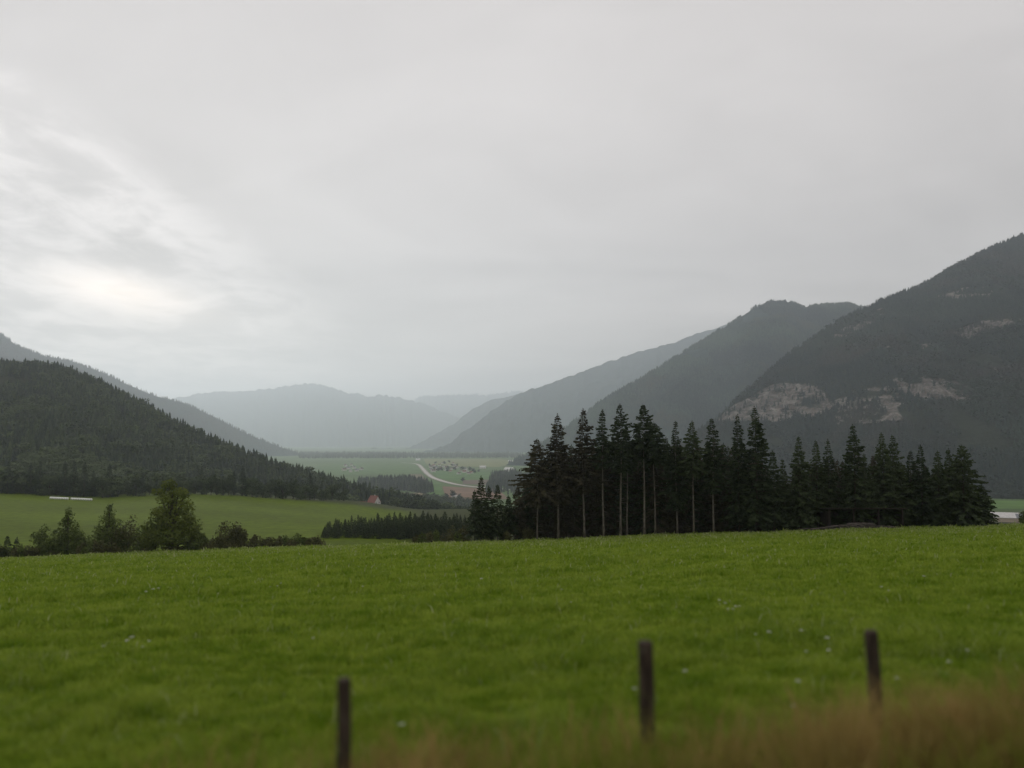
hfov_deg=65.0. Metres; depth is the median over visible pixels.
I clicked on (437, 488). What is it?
field
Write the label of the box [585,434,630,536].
spruce tree
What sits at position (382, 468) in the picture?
field
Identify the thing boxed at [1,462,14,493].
spruce tree
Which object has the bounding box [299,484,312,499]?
leafy tree
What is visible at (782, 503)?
spruce tree
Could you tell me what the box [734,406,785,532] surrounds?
spruce tree
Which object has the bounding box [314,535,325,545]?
scrub bush
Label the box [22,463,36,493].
spruce tree
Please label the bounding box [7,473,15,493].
spruce tree
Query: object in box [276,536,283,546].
scrub bush
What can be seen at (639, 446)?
spruce tree
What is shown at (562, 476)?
spruce tree
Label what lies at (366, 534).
young spruce
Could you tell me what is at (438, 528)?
young spruce
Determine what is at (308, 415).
mountain
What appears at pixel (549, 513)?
spruce tree
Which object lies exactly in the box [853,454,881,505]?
spruce tree
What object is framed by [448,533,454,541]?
scrub bush
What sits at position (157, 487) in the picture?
leafy tree
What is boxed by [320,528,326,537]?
young spruce
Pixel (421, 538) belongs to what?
scrub bush
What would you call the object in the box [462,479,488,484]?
field
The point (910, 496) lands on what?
spruce tree
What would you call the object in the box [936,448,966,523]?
spruce tree
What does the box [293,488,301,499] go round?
leafy tree
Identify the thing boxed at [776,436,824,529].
spruce tree
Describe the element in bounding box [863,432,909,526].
spruce tree
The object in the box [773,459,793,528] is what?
spruce tree
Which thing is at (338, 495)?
leafy tree
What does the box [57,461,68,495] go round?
spruce tree
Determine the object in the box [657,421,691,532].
spruce tree
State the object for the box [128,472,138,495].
spruce tree
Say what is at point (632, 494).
spruce tree
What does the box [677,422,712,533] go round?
spruce tree
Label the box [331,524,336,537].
young spruce
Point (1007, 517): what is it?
farm barn
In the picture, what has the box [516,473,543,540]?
spruce tree
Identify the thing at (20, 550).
scrub bush
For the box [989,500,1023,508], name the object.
field
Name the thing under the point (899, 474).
spruce tree
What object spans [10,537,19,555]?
spruce tree
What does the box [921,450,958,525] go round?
spruce tree
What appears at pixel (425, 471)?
road
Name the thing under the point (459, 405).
mountain
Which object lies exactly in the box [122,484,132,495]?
leafy tree
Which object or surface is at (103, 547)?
scrub bush
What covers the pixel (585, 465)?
spruce tree
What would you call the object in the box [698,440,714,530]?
spruce tree
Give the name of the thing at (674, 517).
spruce tree
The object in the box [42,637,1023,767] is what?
dry grass
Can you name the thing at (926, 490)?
spruce tree
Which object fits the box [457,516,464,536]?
young spruce
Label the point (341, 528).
young spruce
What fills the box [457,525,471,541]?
shrub
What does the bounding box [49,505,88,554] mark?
leafy tree
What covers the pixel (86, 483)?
spruce tree
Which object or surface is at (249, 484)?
leafy tree
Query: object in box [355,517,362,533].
young spruce
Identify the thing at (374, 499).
farm house
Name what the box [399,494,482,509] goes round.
valley wood
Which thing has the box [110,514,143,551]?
shrub
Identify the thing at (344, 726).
fence post
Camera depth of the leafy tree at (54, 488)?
392.00 m
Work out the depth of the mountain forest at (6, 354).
5022.00 m
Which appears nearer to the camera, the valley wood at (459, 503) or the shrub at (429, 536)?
the shrub at (429, 536)
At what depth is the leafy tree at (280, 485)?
404.91 m
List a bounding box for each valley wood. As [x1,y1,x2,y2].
[298,450,522,458]
[357,474,433,492]
[383,492,453,504]
[394,490,482,507]
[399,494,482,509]
[434,499,468,506]
[485,467,536,493]
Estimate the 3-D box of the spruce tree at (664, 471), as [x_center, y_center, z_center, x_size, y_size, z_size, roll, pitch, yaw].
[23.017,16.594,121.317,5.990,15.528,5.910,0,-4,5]
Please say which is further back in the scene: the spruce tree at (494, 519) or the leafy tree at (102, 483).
the leafy tree at (102, 483)
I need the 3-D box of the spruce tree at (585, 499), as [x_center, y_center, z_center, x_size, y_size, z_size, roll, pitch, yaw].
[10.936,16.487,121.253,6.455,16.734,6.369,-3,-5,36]
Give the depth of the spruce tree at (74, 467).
390.97 m
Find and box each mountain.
[0,338,298,455]
[174,383,460,446]
[371,394,516,448]
[414,390,523,417]
[423,324,726,452]
[507,302,850,465]
[672,237,1023,498]
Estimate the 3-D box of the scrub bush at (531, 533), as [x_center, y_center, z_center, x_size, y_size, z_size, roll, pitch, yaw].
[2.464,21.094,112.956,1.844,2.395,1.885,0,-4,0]
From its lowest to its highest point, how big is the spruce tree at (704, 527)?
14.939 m
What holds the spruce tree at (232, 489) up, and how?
on the ground at (24, 517)
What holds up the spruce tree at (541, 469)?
on the ground at (24, 517)
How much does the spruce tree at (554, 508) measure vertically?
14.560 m
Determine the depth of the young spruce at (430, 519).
208.59 m
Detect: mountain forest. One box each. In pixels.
[0,332,304,454]
[508,299,870,465]
[669,232,1023,498]
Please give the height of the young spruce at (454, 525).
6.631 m
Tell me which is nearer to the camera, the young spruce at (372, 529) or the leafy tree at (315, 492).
the young spruce at (372, 529)
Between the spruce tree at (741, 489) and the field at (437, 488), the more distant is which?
the field at (437, 488)
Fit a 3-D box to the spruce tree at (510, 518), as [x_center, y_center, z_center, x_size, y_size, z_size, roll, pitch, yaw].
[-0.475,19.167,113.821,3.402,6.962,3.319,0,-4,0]
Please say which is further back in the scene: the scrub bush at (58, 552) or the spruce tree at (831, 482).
the spruce tree at (831, 482)
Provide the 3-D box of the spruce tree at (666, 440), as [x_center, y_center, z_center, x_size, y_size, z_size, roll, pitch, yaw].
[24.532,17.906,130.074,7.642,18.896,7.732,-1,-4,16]
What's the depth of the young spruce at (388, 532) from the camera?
203.70 m
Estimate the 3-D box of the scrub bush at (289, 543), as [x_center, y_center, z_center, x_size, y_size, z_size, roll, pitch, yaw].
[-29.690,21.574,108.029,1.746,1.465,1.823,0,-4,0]
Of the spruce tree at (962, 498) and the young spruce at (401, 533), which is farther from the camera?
the young spruce at (401, 533)
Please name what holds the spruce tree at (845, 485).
on the ground at (24, 517)
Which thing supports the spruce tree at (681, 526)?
on the ground at (24, 517)
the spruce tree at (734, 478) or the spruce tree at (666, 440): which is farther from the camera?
the spruce tree at (666, 440)
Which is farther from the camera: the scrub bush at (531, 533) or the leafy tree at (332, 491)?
the leafy tree at (332, 491)
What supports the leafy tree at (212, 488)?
on the ground at (24, 517)
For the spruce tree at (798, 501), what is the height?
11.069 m
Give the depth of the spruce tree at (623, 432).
111.17 m
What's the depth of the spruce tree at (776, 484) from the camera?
111.74 m
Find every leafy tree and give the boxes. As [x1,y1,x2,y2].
[0,478,8,492]
[37,474,60,495]
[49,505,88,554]
[51,480,62,493]
[75,482,88,495]
[87,503,131,551]
[93,476,112,497]
[113,482,130,496]
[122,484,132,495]
[129,475,146,495]
[136,478,204,550]
[142,481,153,494]
[154,480,167,494]
[174,480,190,494]
[179,479,193,493]
[190,482,200,493]
[195,474,218,494]
[200,479,216,494]
[211,477,223,494]
[218,480,230,494]
[238,476,261,496]
[241,485,248,495]
[257,485,267,497]
[263,484,276,497]
[265,479,280,497]
[273,479,290,498]
[282,479,299,498]
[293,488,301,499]
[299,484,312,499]
[307,485,320,499]
[320,488,331,499]
[327,484,341,499]
[336,493,344,500]
[340,489,348,500]
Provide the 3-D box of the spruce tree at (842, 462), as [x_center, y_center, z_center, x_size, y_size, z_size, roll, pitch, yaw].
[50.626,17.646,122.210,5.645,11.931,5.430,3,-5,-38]
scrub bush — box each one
[11,546,23,556]
[14,543,25,556]
[48,550,61,555]
[75,542,85,554]
[80,544,91,553]
[90,540,106,553]
[93,540,100,552]
[105,540,116,552]
[110,546,122,552]
[183,543,191,550]
[201,534,208,542]
[206,543,218,549]
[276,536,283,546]
[285,539,297,546]
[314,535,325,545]
[417,531,425,542]
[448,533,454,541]
[454,531,461,541]
[503,530,512,540]
[522,529,529,539]
[525,527,535,538]
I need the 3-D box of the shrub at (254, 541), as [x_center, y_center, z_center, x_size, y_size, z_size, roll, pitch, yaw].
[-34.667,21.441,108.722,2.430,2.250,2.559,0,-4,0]
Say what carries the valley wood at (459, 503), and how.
on the ground at (24, 517)
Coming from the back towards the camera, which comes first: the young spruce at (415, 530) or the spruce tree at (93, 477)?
the spruce tree at (93, 477)
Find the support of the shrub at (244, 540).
on the ground at (24, 517)
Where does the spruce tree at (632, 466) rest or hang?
on the ground at (24, 517)
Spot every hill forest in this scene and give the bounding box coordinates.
[0,358,455,505]
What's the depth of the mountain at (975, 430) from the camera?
1817.62 m
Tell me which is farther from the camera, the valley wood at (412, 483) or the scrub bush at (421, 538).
the valley wood at (412, 483)
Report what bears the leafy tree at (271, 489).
on the ground at (24, 517)
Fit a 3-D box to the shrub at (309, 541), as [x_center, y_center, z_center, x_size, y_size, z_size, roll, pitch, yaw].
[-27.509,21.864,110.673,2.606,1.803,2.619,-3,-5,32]
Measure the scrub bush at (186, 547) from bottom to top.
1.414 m
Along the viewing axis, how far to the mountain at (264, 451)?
5101.13 m
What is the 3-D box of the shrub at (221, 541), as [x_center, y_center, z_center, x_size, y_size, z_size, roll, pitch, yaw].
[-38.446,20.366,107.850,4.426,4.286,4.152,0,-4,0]
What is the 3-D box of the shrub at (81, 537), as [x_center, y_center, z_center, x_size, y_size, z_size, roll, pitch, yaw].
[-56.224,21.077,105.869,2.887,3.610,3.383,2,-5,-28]
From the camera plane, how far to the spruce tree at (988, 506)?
113.64 m
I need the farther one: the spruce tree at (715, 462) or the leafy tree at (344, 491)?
the leafy tree at (344, 491)
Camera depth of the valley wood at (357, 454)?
4999.66 m
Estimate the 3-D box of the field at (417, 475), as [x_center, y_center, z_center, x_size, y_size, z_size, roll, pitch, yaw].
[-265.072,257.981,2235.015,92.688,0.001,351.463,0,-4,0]
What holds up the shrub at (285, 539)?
on the ground at (24, 517)
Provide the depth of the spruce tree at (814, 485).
118.09 m
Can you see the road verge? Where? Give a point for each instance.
(438, 478)
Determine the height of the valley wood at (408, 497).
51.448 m
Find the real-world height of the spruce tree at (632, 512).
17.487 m
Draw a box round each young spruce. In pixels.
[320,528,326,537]
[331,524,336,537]
[335,527,341,538]
[338,523,344,535]
[346,525,353,537]
[352,525,359,537]
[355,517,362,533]
[359,524,364,537]
[363,523,370,538]
[368,522,375,538]
[375,521,382,538]
[379,518,385,537]
[383,517,393,537]
[390,516,399,537]
[395,517,406,539]
[404,518,409,538]
[407,519,413,537]
[409,514,419,536]
[410,516,419,537]
[416,515,426,534]
[424,516,431,538]
[427,514,432,532]
[432,518,441,538]
[439,515,447,538]
[449,517,456,531]
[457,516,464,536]
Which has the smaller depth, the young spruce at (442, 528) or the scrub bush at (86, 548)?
the scrub bush at (86, 548)
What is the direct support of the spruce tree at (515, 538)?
on the ground at (24, 517)
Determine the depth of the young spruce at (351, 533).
204.31 m
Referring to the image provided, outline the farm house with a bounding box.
[367,495,380,503]
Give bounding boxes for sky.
[0,0,1023,400]
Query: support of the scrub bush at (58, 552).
on the ground at (24, 517)
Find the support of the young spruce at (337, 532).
on the ground at (24, 517)
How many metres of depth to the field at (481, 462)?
3714.97 m
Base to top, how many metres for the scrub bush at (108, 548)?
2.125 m
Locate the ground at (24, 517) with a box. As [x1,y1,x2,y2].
[0,447,1023,767]
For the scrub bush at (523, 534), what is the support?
on the ground at (24, 517)
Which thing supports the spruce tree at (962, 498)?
on the ground at (24, 517)
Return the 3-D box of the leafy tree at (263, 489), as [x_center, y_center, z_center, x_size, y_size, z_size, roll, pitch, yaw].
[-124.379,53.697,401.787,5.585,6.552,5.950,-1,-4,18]
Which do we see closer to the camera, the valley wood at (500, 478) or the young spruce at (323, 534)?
the young spruce at (323, 534)
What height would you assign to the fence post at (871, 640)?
1.536 m
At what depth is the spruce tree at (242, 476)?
403.11 m
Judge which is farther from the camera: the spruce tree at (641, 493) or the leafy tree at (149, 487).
the leafy tree at (149, 487)
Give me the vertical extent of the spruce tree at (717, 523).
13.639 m
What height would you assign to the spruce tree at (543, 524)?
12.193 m
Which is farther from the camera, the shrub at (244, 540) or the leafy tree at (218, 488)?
the leafy tree at (218, 488)
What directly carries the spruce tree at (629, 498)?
on the ground at (24, 517)
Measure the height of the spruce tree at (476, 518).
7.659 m
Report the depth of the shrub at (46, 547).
103.80 m
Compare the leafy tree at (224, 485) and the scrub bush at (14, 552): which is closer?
the scrub bush at (14, 552)
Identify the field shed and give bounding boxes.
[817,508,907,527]
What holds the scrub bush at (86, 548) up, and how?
on the ground at (24, 517)
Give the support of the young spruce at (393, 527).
on the ground at (24, 517)
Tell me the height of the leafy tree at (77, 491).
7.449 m
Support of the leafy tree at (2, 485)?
on the ground at (24, 517)
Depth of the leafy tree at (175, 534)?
106.47 m
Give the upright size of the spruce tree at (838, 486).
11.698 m
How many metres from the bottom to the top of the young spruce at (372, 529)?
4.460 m
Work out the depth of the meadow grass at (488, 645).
17.67 m
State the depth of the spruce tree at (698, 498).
116.24 m
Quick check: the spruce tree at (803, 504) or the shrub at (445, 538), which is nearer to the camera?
the spruce tree at (803, 504)
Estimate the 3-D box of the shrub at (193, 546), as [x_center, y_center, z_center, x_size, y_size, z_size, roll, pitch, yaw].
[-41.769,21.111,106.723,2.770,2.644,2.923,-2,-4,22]
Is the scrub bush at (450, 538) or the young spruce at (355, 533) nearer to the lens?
the scrub bush at (450, 538)
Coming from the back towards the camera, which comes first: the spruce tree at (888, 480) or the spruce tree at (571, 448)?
the spruce tree at (571, 448)
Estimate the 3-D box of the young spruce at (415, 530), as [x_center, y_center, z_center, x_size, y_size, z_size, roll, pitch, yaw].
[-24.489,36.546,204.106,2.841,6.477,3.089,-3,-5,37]
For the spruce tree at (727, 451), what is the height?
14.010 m
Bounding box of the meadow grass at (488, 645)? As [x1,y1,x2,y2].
[0,521,1023,767]
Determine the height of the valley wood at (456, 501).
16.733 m
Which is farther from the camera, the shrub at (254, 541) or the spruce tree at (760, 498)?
the spruce tree at (760, 498)
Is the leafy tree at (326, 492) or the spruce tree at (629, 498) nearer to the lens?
the spruce tree at (629, 498)
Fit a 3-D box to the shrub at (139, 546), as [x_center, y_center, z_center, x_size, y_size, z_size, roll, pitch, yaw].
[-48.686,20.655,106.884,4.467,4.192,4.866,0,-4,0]
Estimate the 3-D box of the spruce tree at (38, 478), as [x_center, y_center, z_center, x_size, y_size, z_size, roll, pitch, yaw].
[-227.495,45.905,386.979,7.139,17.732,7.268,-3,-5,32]
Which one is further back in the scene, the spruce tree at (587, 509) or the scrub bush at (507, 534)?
the spruce tree at (587, 509)
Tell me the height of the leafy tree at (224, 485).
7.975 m
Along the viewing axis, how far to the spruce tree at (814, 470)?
113.81 m
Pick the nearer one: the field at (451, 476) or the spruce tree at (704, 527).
the spruce tree at (704, 527)
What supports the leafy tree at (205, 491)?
on the ground at (24, 517)
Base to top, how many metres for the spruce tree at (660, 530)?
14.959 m
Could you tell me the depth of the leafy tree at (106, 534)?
106.60 m
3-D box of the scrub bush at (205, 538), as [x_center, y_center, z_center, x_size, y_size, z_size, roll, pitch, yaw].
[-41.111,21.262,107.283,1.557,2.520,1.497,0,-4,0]
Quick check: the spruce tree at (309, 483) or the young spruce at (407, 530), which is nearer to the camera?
the young spruce at (407, 530)
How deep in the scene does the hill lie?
864.11 m
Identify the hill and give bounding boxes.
[0,375,366,501]
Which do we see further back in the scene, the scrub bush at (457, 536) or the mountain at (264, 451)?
the mountain at (264, 451)
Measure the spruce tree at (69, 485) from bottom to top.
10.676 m
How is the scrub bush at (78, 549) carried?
on the ground at (24, 517)
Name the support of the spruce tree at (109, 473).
on the ground at (24, 517)
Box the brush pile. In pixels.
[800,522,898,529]
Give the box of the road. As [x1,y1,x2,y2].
[413,463,484,487]
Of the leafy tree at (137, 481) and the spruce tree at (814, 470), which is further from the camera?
the leafy tree at (137, 481)
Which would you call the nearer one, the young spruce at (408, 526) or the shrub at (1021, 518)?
the shrub at (1021, 518)
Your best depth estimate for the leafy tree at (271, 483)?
405.79 m
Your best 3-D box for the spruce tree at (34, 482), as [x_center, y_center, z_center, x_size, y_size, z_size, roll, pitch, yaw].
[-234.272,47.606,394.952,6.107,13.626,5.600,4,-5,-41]
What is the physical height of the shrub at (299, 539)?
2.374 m
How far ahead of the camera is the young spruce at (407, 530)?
204.42 m
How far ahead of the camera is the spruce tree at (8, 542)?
101.65 m
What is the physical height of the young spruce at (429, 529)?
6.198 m
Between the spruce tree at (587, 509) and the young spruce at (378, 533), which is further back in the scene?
the young spruce at (378, 533)
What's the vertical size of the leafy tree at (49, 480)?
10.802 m
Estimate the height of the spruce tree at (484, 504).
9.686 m
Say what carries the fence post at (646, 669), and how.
on the ground at (24, 517)
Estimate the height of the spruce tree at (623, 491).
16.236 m
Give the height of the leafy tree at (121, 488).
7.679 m
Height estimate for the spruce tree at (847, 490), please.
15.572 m
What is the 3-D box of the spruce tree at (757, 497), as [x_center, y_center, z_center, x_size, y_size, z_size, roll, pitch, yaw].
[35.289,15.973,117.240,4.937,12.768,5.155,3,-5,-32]
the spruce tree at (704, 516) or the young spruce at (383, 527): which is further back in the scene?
the young spruce at (383, 527)
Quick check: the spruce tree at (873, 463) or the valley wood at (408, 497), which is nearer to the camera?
the spruce tree at (873, 463)
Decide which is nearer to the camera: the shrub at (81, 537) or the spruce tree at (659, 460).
the shrub at (81, 537)
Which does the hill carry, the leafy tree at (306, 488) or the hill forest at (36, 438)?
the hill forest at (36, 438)
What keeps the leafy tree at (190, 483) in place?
on the ground at (24, 517)
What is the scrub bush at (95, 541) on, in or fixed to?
on the ground at (24, 517)
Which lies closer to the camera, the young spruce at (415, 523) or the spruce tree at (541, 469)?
the spruce tree at (541, 469)
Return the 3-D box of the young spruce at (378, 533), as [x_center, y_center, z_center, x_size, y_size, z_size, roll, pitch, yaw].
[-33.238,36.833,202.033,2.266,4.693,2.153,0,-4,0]
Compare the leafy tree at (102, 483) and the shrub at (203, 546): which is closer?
the shrub at (203, 546)
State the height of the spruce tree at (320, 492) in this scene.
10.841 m
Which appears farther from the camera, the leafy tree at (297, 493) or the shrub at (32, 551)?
the leafy tree at (297, 493)
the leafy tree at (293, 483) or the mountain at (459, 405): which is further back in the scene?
the mountain at (459, 405)
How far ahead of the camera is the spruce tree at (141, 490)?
388.74 m
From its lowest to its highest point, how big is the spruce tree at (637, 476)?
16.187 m
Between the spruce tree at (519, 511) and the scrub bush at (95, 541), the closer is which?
the scrub bush at (95, 541)
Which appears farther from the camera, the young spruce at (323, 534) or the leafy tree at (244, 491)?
the leafy tree at (244, 491)
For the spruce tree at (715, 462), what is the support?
on the ground at (24, 517)
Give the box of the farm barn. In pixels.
[990,512,1018,522]
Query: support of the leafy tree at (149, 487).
on the ground at (24, 517)
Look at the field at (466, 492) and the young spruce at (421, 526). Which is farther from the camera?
the field at (466, 492)
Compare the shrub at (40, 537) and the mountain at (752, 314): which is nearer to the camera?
the shrub at (40, 537)
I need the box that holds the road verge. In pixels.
[412,463,509,489]
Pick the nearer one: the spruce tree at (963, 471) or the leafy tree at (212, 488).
the spruce tree at (963, 471)
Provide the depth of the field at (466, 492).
1554.30 m
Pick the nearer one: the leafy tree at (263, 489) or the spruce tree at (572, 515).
the spruce tree at (572, 515)
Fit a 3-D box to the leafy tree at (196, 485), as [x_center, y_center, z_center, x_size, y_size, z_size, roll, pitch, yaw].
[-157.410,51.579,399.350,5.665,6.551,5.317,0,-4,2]
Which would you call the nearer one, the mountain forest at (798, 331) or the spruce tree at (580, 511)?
the spruce tree at (580, 511)
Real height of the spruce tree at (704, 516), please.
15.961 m
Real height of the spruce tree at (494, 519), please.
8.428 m
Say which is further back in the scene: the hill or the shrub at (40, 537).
the hill
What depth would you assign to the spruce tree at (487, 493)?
114.95 m
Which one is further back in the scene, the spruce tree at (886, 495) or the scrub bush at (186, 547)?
the spruce tree at (886, 495)
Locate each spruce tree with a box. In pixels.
[0,535,12,557]
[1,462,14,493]
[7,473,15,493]
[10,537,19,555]
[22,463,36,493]
[29,468,37,493]
[32,461,43,494]
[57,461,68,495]
[64,475,74,495]
[67,460,79,495]
[76,462,92,496]
[88,470,98,496]
[101,464,113,497]
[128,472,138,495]
[136,473,147,495]
[230,471,236,494]
[235,465,247,495]
[305,473,315,499]
[319,481,324,500]
[464,490,484,540]
[468,478,495,539]
[482,486,496,539]
[487,485,507,540]
[498,496,519,534]
[508,439,564,538]
[508,486,529,539]
[512,488,534,539]
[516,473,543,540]
[519,476,561,538]
[533,413,578,538]
[539,456,571,537]
[540,467,560,537]
[544,451,582,538]
[556,444,585,535]
[562,447,601,537]
[566,444,598,536]
[567,409,613,537]
[579,453,606,535]
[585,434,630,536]
[588,437,636,535]
[590,410,613,536]
[607,405,638,534]
[608,436,639,535]
[612,474,641,535]
[613,433,637,534]
[622,453,647,531]
[624,439,662,534]
[627,405,667,535]
[629,461,671,535]
[635,422,677,533]
[635,464,674,534]
[653,450,672,533]
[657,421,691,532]
[657,437,670,525]
[661,445,705,533]
[662,448,694,533]
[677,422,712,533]
[682,448,711,533]
[688,444,712,532]
[696,418,731,532]
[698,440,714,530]
[699,442,731,531]
[706,448,744,532]
[714,447,742,531]
[719,414,758,531]
[725,445,747,530]
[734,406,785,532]
[740,457,765,531]
[748,460,777,531]
[761,451,792,530]
[771,474,799,530]
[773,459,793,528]
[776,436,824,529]
[788,465,806,529]
[805,440,832,527]
[808,463,819,521]
[815,439,846,529]
[829,460,844,504]
[835,460,846,496]
[836,424,882,526]
[836,462,863,505]
[837,461,843,496]
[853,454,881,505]
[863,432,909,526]
[868,455,881,502]
[877,434,917,526]
[879,459,907,525]
[900,451,924,525]
[905,444,942,525]
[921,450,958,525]
[932,445,998,526]
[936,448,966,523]
[954,479,973,525]
[968,484,998,524]
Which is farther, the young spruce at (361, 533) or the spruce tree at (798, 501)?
the young spruce at (361, 533)
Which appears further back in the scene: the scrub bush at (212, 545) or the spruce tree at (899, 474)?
the spruce tree at (899, 474)
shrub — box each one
[24,545,40,556]
[29,523,56,555]
[39,535,71,555]
[73,531,92,553]
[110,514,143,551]
[126,524,160,551]
[187,533,208,549]
[198,540,219,549]
[211,521,242,549]
[232,526,249,546]
[247,534,264,547]
[263,537,275,546]
[275,535,290,545]
[289,533,307,545]
[304,537,318,545]
[426,530,439,542]
[440,525,455,541]
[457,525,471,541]
[1018,510,1023,522]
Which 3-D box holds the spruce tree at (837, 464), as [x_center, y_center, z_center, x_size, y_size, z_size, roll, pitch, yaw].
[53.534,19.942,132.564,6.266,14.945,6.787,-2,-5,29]
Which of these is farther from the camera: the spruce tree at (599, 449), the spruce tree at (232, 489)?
the spruce tree at (232, 489)
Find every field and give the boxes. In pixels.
[315,463,421,474]
[409,474,423,478]
[423,459,507,466]
[427,481,441,496]
[432,470,493,481]
[442,486,508,499]
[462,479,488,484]
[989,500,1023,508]
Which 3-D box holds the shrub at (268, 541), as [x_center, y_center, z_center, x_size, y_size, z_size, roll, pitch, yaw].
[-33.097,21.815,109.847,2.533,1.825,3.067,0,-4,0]
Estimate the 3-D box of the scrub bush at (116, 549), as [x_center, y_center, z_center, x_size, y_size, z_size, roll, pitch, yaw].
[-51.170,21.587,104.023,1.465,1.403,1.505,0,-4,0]
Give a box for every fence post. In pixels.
[336,677,351,767]
[638,640,655,753]
[864,629,883,727]

